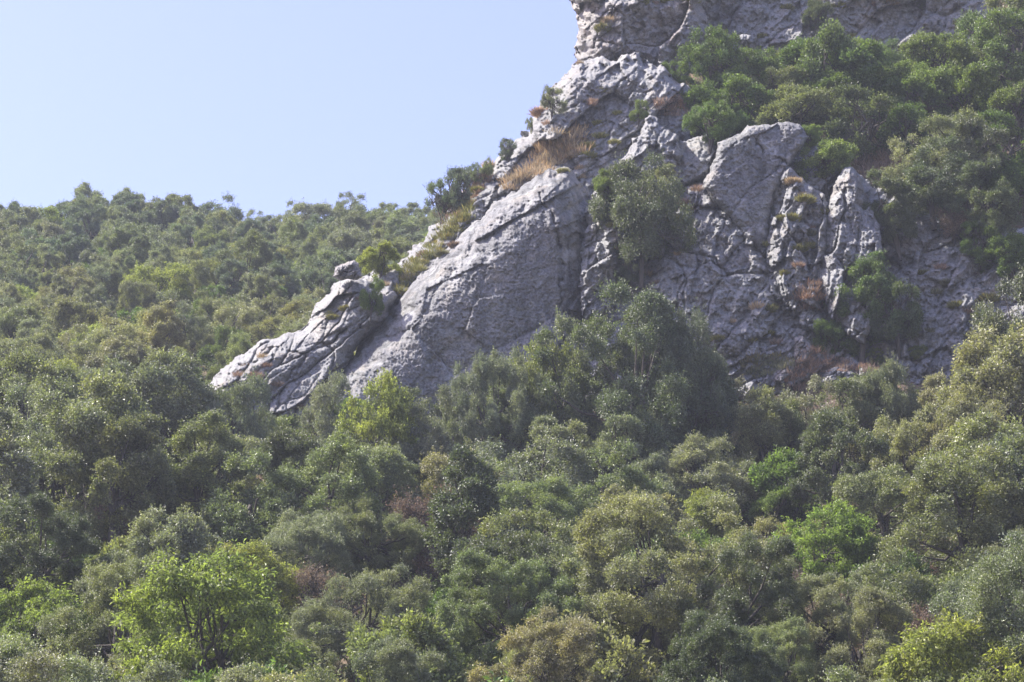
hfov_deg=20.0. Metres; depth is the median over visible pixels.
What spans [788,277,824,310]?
dry grass
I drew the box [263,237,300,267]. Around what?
holm oak
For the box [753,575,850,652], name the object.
twiggy bush
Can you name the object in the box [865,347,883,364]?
evergreen shrub
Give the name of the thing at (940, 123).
holm oak
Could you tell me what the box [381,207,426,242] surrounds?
holm oak
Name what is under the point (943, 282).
cushion plant
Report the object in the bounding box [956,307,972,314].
grass tuft
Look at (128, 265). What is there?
holm oak
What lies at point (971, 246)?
evergreen shrub
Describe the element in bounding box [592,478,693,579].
holm oak
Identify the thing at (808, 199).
cushion plant
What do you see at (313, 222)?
holm oak
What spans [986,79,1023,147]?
evergreen shrub
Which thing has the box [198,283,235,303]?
evergreen shrub
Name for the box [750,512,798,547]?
evergreen shrub
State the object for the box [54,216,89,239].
holm oak
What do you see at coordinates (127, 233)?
holm oak
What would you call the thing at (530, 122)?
wild bush
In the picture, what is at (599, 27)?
cushion plant
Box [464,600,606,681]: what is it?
holm oak
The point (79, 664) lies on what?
holm oak
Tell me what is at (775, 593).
holm oak
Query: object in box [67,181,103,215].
holm oak
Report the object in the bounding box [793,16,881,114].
evergreen shrub
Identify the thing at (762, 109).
evergreen shrub
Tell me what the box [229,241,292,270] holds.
broadleaf tree
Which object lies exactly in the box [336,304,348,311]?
cushion plant
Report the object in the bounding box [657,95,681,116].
twiggy bush
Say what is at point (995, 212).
holm oak
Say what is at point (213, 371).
evergreen shrub
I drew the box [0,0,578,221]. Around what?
sky
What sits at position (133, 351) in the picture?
holm oak
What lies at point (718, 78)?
evergreen shrub
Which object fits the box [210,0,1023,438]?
cliff
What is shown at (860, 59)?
evergreen shrub
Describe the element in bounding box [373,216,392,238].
holm oak
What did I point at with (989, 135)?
holm oak
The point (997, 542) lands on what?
holm oak
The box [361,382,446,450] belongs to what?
holm oak
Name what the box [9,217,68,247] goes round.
holm oak
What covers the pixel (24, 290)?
broadleaf tree
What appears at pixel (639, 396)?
holm oak
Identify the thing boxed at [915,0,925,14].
evergreen shrub
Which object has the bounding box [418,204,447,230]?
holm oak
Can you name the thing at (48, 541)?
evergreen shrub
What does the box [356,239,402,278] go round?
evergreen shrub
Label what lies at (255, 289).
holm oak
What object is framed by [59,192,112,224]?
holm oak
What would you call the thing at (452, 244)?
cushion plant
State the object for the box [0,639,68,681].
holm oak
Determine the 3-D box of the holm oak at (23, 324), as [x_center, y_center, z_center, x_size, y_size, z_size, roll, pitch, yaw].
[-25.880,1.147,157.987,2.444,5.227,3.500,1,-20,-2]
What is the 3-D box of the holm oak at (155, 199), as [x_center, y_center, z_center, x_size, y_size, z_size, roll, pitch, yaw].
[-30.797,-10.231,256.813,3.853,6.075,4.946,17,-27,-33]
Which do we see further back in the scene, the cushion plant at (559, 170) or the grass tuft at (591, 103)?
the grass tuft at (591, 103)
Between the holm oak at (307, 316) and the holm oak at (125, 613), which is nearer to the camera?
the holm oak at (125, 613)
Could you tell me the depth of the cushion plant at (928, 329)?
138.68 m
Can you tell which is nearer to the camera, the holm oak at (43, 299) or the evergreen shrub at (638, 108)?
the evergreen shrub at (638, 108)
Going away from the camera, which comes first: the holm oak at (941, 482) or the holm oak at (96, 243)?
the holm oak at (941, 482)
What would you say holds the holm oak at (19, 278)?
on the hillside
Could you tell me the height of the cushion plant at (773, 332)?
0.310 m
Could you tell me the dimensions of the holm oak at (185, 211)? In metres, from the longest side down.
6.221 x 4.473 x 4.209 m
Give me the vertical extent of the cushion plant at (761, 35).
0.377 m
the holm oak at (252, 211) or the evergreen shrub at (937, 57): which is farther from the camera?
the holm oak at (252, 211)
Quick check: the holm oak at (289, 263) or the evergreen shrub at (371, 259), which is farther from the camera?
the holm oak at (289, 263)
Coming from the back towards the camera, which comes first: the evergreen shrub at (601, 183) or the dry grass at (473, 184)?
the dry grass at (473, 184)
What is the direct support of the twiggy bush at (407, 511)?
on the hillside
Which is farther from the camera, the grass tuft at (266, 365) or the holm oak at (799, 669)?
the grass tuft at (266, 365)
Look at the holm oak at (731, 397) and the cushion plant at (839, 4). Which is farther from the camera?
the cushion plant at (839, 4)
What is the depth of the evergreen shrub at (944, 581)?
96.14 m
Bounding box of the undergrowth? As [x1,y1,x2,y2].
[50,58,1023,681]
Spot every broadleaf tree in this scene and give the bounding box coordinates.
[0,574,101,661]
[6,283,45,316]
[37,203,63,224]
[47,356,82,373]
[58,317,126,349]
[100,538,319,681]
[120,260,193,312]
[169,245,206,270]
[219,536,310,617]
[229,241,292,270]
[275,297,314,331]
[278,272,324,299]
[333,367,419,494]
[370,227,396,239]
[507,329,595,451]
[679,486,739,542]
[765,496,883,601]
[873,604,1023,681]
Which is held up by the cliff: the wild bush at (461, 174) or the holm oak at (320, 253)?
the wild bush at (461, 174)
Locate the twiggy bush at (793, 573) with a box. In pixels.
[702,534,805,581]
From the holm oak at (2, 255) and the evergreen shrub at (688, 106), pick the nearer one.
the evergreen shrub at (688, 106)
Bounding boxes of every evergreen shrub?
[23,517,93,579]
[42,639,125,681]
[67,260,92,268]
[82,247,107,265]
[82,522,172,602]
[117,307,141,323]
[131,305,188,327]
[150,354,203,381]
[164,346,194,358]
[178,657,300,681]
[182,298,222,333]
[193,542,244,574]
[196,324,247,367]
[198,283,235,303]
[204,362,224,385]
[214,348,230,366]
[248,312,294,340]
[255,600,325,653]
[263,285,298,316]
[273,410,312,442]
[286,663,347,681]
[308,397,426,485]
[340,604,492,681]
[349,651,374,681]
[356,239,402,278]
[358,277,384,321]
[362,591,432,618]
[415,587,496,645]
[448,195,471,207]
[482,670,553,681]
[488,355,543,431]
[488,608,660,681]
[491,452,553,523]
[591,167,623,208]
[629,98,649,125]
[657,492,690,530]
[661,59,695,87]
[671,525,710,560]
[674,23,745,89]
[674,527,735,588]
[677,76,741,137]
[677,101,705,137]
[682,97,738,154]
[687,450,782,516]
[696,108,755,138]
[701,73,778,130]
[709,64,761,104]
[711,528,767,562]
[723,46,781,85]
[734,99,759,118]
[742,439,837,521]
[745,483,800,524]
[750,64,812,99]
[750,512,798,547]
[751,78,834,132]
[755,101,766,111]
[766,50,782,68]
[774,395,805,457]
[778,33,852,71]
[792,133,859,197]
[792,514,884,563]
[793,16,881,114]
[800,0,834,34]
[802,123,822,148]
[803,67,864,123]
[810,318,859,361]
[822,80,908,164]
[822,427,885,487]
[824,35,912,124]
[849,36,864,49]
[863,54,939,112]
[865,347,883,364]
[866,268,925,358]
[872,72,957,124]
[874,100,932,158]
[897,28,977,75]
[907,344,928,364]
[913,58,1005,113]
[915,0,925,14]
[915,559,1019,612]
[928,49,959,68]
[954,9,1012,86]
[954,105,1023,169]
[958,218,1003,269]
[967,45,981,61]
[972,232,1023,284]
[975,150,1023,215]
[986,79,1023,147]
[1005,5,1023,41]
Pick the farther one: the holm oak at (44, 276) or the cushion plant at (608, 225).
the holm oak at (44, 276)
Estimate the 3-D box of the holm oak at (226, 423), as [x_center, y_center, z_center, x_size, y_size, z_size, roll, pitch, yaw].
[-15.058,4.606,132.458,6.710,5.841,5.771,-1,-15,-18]
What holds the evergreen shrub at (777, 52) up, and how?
on the hillside
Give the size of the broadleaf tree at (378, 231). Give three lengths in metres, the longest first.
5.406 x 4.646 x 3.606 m
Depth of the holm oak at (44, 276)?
202.56 m
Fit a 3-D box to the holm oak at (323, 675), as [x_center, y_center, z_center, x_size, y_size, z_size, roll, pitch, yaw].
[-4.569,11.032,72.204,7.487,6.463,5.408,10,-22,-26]
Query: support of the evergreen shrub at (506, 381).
on the hillside
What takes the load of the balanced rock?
on the cliff
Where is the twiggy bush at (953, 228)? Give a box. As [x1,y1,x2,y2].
[926,204,975,246]
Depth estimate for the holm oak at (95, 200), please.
241.21 m
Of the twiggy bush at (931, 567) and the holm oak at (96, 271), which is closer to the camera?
the twiggy bush at (931, 567)
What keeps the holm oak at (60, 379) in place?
on the hillside
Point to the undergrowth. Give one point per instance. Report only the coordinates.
(402, 576)
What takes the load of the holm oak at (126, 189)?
on the hillside
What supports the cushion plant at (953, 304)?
on the cliff
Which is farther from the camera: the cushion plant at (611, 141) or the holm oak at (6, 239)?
the holm oak at (6, 239)
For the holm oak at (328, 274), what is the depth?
195.69 m
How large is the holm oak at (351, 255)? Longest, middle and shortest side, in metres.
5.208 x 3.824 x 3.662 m
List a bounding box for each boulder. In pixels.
[737,34,753,46]
[773,359,794,383]
[793,336,812,369]
[801,312,821,331]
[821,367,853,382]
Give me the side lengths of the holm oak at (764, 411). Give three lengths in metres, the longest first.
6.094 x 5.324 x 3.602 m
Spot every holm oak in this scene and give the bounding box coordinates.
[0,198,24,228]
[0,210,14,226]
[0,220,23,258]
[0,232,36,267]
[0,246,7,261]
[0,253,24,292]
[0,262,20,280]
[0,267,35,308]
[0,277,45,317]
[0,292,26,332]
[0,302,52,352]
[0,325,83,371]
[0,340,77,427]
[0,374,86,493]
[0,398,15,433]
[0,417,45,546]
[0,427,142,535]
[0,489,117,640]
[0,492,61,639]
[0,625,98,681]
[0,630,114,681]
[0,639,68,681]
[1,381,54,455]
[2,204,48,232]
[3,232,55,276]
[7,225,74,273]
[8,630,124,681]
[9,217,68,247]
[14,363,161,526]
[15,315,60,359]
[16,369,71,418]
[17,295,60,329]
[20,215,48,239]
[24,241,67,292]
[31,545,180,679]
[34,263,99,313]
[42,408,176,553]
[43,373,99,426]
[43,426,61,450]
[44,199,68,222]
[45,231,98,277]
[45,270,89,326]
[45,294,111,343]
[52,311,138,369]
[52,360,92,401]
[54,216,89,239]
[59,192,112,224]
[62,194,113,241]
[64,263,116,310]
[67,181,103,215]
[68,244,134,312]
[69,194,119,233]
[69,316,156,381]
[72,283,116,323]
[78,363,103,381]
[81,561,233,660]
[83,333,151,379]
[85,345,220,465]
[89,259,125,299]
[91,216,124,254]
[95,202,147,236]
[96,219,152,270]
[104,248,138,297]
[107,204,126,222]
[107,637,217,681]
[108,503,239,578]
[109,191,145,225]
[109,199,149,231]
[112,185,145,204]
[113,650,192,681]
[115,274,166,321]
[130,305,170,349]
[132,199,154,213]
[132,427,216,522]
[135,222,190,266]
[136,298,192,366]
[139,223,170,233]
[142,198,181,233]
[142,253,194,306]
[144,236,193,288]
[149,327,193,353]
[149,405,265,533]
[150,287,216,353]
[151,379,242,464]
[152,193,184,209]
[156,600,226,644]
[159,193,202,215]
[164,206,207,232]
[170,212,205,257]
[174,427,265,512]
[175,255,197,293]
[177,210,204,240]
[185,287,250,341]
[187,255,233,300]
[191,214,231,246]
[192,224,233,257]
[194,295,268,352]
[195,444,311,554]
[198,190,245,226]
[200,240,242,286]
[203,210,237,230]
[204,365,282,489]
[210,654,297,681]
[213,224,277,285]
[213,257,258,300]
[221,291,297,343]
[222,326,291,364]
[224,220,245,242]
[232,215,276,251]
[234,652,343,681]
[237,265,282,321]
[240,241,285,295]
[240,257,314,301]
[246,207,282,229]
[255,633,339,679]
[256,215,278,233]
[256,423,343,510]
[258,503,363,605]
[261,211,292,241]
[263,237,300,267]
[267,421,385,554]
[269,213,308,250]
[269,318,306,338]
[273,201,311,230]
[277,235,303,251]
[281,555,432,681]
[283,254,303,271]
[285,197,342,236]
[288,244,345,274]
[289,291,318,313]
[290,237,327,264]
[293,307,358,351]
[295,363,364,462]
[296,232,329,270]
[297,438,417,538]
[298,253,343,302]
[301,285,326,298]
[302,212,334,241]
[306,224,337,245]
[315,246,366,275]
[319,271,336,286]
[322,206,373,243]
[325,225,373,255]
[329,442,430,555]
[329,492,430,582]
[333,191,369,227]
[334,192,376,225]
[338,224,383,250]
[349,630,477,681]
[352,201,403,226]
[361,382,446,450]
[361,405,438,491]
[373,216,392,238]
[378,200,399,220]
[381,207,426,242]
[385,236,419,260]
[391,227,423,242]
[399,238,423,259]
[400,206,425,230]
[404,377,477,504]
[405,206,439,234]
[406,200,432,214]
[416,220,436,233]
[416,440,510,534]
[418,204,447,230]
[419,437,537,621]
[427,217,438,231]
[433,386,512,445]
[433,543,584,680]
[441,343,540,467]
[442,525,564,635]
[446,423,596,530]
[455,501,585,632]
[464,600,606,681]
[479,383,566,457]
[496,467,587,557]
[526,305,598,487]
[527,269,697,490]
[527,412,593,486]
[536,516,635,614]
[549,436,664,537]
[550,359,606,444]
[568,484,767,678]
[579,531,684,642]
[581,405,671,499]
[582,330,655,481]
[586,144,699,288]
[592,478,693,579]
[599,355,716,471]
[613,239,646,299]
[613,672,727,681]
[619,449,690,510]
[626,289,738,487]
[639,162,678,222]
[654,605,786,681]
[660,429,759,517]
[664,528,801,681]
[667,531,804,609]
[687,347,752,459]
[691,555,817,675]
[699,374,768,463]
[720,384,796,462]
[742,611,835,681]
[760,568,884,669]
[778,581,915,681]
[779,371,850,448]
[784,403,890,507]
[804,657,944,681]
[807,376,880,456]
[822,362,904,460]
[823,248,907,363]
[828,459,937,551]
[839,540,943,637]
[852,374,901,466]
[855,347,940,472]
[861,166,918,260]
[870,402,948,495]
[875,440,1023,571]
[879,127,965,210]
[880,37,913,62]
[900,130,981,230]
[902,103,1000,203]
[915,367,967,459]
[915,407,1023,575]
[925,319,1023,436]
[925,526,1023,681]
[930,378,1010,456]
[932,549,1023,658]
[935,111,1011,212]
[944,156,1023,242]
[954,524,1023,610]
[958,429,1023,588]
[969,2,1023,113]
[969,262,1023,419]
[974,0,1023,87]
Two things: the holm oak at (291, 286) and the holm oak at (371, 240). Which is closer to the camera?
the holm oak at (291, 286)
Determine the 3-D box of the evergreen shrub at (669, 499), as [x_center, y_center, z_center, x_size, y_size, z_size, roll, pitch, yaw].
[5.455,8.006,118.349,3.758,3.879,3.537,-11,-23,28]
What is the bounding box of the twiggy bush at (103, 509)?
[88,502,141,543]
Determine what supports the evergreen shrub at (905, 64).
on the hillside
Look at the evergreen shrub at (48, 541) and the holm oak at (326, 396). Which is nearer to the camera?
the evergreen shrub at (48, 541)
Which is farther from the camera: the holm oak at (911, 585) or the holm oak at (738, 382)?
the holm oak at (738, 382)
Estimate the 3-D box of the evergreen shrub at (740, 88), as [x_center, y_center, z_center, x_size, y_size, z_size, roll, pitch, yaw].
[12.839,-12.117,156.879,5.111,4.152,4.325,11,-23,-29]
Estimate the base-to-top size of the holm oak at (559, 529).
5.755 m
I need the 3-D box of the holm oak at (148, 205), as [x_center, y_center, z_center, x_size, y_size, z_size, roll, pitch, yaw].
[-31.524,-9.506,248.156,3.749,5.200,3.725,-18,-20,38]
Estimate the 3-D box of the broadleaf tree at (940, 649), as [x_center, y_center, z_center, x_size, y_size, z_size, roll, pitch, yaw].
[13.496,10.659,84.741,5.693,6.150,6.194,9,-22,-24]
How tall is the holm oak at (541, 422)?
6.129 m
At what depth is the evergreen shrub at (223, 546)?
106.90 m
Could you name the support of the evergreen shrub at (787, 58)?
on the hillside
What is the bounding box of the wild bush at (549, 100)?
[540,85,568,122]
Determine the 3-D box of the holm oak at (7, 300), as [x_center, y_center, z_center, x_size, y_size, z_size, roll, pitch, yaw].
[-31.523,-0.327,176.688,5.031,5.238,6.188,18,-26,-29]
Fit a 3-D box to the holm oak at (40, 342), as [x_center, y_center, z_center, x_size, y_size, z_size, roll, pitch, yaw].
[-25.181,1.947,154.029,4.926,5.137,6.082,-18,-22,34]
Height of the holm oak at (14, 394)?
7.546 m
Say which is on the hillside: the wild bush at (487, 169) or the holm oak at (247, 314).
the holm oak at (247, 314)
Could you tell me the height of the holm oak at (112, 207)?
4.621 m
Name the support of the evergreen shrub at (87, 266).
on the hillside
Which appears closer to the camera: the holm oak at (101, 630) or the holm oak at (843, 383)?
the holm oak at (101, 630)
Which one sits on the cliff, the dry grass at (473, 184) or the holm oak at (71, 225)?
the dry grass at (473, 184)
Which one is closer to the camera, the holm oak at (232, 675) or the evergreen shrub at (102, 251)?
the holm oak at (232, 675)
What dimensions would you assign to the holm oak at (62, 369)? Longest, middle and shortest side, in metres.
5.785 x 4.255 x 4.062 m
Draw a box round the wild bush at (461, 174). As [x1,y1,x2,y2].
[442,164,471,212]
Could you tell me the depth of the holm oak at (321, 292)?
183.92 m
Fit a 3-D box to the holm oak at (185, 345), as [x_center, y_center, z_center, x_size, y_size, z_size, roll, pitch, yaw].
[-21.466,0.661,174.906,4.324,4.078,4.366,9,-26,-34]
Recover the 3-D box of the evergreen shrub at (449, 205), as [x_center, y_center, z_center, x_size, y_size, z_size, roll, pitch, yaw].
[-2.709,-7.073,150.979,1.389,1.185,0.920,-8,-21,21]
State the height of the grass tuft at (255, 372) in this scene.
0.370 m
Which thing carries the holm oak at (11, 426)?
on the hillside
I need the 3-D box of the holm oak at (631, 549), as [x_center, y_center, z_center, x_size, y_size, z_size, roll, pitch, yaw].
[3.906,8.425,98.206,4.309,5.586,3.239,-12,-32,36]
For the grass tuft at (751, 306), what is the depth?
138.19 m
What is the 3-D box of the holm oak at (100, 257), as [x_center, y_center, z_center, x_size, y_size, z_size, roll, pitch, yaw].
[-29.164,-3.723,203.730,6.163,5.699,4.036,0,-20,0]
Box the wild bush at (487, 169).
[468,155,493,183]
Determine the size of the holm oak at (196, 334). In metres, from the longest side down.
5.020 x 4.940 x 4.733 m
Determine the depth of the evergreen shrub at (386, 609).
101.39 m
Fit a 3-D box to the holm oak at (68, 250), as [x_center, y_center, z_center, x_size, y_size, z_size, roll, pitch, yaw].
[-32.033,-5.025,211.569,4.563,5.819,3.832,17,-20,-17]
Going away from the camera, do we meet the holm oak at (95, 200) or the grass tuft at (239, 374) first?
the grass tuft at (239, 374)
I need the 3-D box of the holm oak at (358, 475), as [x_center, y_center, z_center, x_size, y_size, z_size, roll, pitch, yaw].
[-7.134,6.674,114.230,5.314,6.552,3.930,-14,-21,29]
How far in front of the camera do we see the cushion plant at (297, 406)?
137.59 m
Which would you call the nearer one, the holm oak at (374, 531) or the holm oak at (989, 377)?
the holm oak at (374, 531)
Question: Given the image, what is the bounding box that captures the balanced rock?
[333,260,362,280]
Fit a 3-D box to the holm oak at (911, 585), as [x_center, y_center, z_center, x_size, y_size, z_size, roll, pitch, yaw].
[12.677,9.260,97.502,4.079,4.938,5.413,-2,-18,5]
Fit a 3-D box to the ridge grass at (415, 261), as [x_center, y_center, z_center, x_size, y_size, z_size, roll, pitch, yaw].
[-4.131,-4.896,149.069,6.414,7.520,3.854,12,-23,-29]
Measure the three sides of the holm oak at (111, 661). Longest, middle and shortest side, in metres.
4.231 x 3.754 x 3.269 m
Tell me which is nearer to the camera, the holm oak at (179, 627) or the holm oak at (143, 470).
the holm oak at (179, 627)
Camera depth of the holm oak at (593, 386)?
130.81 m
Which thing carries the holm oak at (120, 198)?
on the hillside
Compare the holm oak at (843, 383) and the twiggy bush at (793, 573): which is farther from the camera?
the holm oak at (843, 383)
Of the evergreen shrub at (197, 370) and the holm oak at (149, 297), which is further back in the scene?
the holm oak at (149, 297)
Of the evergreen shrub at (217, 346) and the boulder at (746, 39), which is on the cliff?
the boulder at (746, 39)
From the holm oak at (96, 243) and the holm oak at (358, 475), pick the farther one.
the holm oak at (96, 243)
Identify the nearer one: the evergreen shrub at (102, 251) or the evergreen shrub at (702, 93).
the evergreen shrub at (702, 93)
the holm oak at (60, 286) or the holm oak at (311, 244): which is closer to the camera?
the holm oak at (60, 286)
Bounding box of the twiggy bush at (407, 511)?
[382,480,481,556]
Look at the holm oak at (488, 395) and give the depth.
132.89 m
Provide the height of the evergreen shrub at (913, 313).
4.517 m
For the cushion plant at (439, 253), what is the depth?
144.51 m
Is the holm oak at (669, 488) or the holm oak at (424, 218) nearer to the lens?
the holm oak at (669, 488)
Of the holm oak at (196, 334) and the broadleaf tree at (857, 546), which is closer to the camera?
the broadleaf tree at (857, 546)
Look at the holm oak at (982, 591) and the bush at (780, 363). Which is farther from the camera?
the bush at (780, 363)
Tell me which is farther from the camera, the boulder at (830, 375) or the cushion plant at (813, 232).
the cushion plant at (813, 232)
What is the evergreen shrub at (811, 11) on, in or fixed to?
on the cliff
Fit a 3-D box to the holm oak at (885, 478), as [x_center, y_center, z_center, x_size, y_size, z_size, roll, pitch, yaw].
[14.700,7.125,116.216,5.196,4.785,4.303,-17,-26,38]
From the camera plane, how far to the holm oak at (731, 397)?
131.01 m
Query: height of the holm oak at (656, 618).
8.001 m
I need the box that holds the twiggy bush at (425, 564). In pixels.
[406,541,471,586]
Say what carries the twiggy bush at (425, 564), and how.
on the hillside
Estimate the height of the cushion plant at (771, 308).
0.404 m
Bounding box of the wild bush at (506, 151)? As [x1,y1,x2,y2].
[498,136,516,161]
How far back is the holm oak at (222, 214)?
241.31 m
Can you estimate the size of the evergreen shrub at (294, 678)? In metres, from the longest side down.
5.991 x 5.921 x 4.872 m
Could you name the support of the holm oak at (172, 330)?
on the hillside
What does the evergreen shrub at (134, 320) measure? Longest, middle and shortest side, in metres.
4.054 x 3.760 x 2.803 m
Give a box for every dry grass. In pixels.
[432,171,493,223]
[496,124,595,189]
[651,95,690,116]
[781,345,884,391]
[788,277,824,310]
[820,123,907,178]
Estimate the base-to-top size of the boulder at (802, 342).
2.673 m
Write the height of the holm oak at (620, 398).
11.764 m
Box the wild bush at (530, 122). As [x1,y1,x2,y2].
[524,117,532,133]
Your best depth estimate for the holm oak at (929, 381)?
130.69 m
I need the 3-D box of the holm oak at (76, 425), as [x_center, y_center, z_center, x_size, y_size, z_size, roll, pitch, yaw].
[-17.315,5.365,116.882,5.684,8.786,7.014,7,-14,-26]
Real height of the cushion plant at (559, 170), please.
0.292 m
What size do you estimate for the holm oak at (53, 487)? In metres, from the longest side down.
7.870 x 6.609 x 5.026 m
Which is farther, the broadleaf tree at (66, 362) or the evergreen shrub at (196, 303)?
the evergreen shrub at (196, 303)
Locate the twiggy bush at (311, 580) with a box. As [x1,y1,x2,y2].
[284,560,377,636]
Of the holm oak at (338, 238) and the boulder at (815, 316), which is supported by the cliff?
the boulder at (815, 316)
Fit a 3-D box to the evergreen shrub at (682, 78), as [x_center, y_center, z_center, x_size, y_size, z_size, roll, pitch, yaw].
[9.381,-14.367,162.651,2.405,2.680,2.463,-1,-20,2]
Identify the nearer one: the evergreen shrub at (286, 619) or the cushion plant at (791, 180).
the evergreen shrub at (286, 619)
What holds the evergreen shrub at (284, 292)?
on the hillside
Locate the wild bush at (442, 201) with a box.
[422,176,453,224]
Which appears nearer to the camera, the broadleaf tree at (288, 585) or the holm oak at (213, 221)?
the broadleaf tree at (288, 585)
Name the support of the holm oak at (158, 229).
on the hillside
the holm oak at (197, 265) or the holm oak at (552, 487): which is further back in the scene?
the holm oak at (197, 265)
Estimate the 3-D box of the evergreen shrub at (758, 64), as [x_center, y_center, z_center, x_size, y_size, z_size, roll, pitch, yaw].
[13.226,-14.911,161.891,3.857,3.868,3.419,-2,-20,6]
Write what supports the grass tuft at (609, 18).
on the cliff
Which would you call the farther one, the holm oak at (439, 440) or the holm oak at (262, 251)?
the holm oak at (262, 251)
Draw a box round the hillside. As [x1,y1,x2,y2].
[50,2,1023,681]
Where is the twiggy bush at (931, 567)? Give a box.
[881,530,952,577]
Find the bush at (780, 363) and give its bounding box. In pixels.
[734,349,799,378]
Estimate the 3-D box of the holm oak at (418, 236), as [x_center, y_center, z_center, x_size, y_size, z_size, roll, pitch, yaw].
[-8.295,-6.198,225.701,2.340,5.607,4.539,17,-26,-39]
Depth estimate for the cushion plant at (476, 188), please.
151.73 m
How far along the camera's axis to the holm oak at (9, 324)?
162.53 m
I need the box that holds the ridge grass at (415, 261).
[391,190,482,295]
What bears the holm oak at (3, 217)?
on the hillside
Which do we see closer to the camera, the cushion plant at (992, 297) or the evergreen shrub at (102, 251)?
the cushion plant at (992, 297)
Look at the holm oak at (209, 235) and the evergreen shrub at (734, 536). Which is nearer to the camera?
the evergreen shrub at (734, 536)
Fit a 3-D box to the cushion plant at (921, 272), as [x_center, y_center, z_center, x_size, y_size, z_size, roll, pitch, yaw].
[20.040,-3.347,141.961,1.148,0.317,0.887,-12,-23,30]
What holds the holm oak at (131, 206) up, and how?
on the hillside
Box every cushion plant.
[294,403,306,409]
[325,313,339,319]
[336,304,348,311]
[433,249,449,256]
[446,240,458,247]
[458,213,474,219]
[469,186,484,192]
[527,106,547,117]
[555,166,570,172]
[578,140,596,149]
[578,150,599,158]
[591,119,603,125]
[591,131,609,137]
[592,21,613,32]
[605,222,615,227]
[607,138,620,144]
[610,109,623,114]
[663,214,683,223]
[709,335,725,341]
[743,336,758,343]
[757,32,767,37]
[762,303,778,312]
[763,329,775,336]
[775,214,784,221]
[776,269,791,275]
[779,2,795,10]
[782,176,802,185]
[782,212,802,220]
[791,242,809,252]
[792,192,817,204]
[798,240,816,248]
[807,229,817,235]
[817,207,829,214]
[830,1,846,8]
[847,31,857,36]
[917,269,928,274]
[921,327,935,332]
[924,288,944,293]
[939,277,950,286]
[943,299,966,308]
[960,330,975,338]
[975,292,1000,301]
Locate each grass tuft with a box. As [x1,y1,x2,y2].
[231,371,245,376]
[249,370,265,377]
[257,352,267,357]
[261,362,273,367]
[270,380,286,387]
[400,272,415,280]
[410,264,428,272]
[575,165,583,169]
[585,100,597,106]
[586,97,599,102]
[599,14,614,22]
[644,268,652,275]
[687,184,704,191]
[747,300,765,309]
[769,337,784,344]
[791,261,805,267]
[818,305,827,312]
[933,263,948,269]
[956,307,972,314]
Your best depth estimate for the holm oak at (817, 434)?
120.81 m
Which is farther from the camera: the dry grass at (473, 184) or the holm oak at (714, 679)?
the dry grass at (473, 184)
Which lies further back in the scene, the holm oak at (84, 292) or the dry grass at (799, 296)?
the holm oak at (84, 292)
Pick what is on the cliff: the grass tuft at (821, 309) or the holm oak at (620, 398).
the grass tuft at (821, 309)
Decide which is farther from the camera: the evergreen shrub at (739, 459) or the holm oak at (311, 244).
the holm oak at (311, 244)
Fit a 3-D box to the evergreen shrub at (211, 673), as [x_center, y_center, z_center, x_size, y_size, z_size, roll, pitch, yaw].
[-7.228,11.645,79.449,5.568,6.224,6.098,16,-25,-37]
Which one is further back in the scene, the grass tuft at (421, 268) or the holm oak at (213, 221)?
the holm oak at (213, 221)
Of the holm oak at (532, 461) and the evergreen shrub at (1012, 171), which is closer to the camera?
the holm oak at (532, 461)
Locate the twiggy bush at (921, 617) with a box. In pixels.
[846,601,985,667]
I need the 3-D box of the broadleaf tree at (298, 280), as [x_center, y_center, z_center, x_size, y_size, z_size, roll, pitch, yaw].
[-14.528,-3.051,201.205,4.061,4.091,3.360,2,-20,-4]
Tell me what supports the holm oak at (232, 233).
on the hillside
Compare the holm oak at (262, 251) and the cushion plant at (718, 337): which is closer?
the cushion plant at (718, 337)
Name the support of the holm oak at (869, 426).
on the hillside
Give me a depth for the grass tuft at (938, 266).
141.34 m
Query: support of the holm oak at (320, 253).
on the hillside
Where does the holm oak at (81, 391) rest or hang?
on the hillside
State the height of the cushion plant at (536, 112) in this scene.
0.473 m
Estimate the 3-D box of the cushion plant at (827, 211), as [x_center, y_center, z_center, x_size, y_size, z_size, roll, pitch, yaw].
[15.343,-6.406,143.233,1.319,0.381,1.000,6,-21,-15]
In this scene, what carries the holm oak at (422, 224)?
on the hillside
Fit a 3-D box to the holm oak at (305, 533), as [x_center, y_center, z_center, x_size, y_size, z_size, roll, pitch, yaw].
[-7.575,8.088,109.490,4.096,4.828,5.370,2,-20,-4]
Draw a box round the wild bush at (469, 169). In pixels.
[459,162,478,192]
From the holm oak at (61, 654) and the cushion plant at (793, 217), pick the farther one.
the cushion plant at (793, 217)
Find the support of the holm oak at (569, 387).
on the hillside
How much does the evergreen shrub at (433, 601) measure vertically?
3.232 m
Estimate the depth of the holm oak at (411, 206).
253.41 m
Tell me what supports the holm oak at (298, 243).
on the hillside
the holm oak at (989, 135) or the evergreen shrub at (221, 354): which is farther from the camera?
the evergreen shrub at (221, 354)
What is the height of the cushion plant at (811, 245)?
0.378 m
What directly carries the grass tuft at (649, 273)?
on the cliff
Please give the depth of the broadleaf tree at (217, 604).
85.09 m
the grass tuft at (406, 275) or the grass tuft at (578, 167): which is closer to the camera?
the grass tuft at (406, 275)
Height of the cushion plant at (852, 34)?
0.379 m
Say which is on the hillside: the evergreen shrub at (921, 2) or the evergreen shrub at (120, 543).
the evergreen shrub at (120, 543)
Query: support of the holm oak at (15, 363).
on the hillside
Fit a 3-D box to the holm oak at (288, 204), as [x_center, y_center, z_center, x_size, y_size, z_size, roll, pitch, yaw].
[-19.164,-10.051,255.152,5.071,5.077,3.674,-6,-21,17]

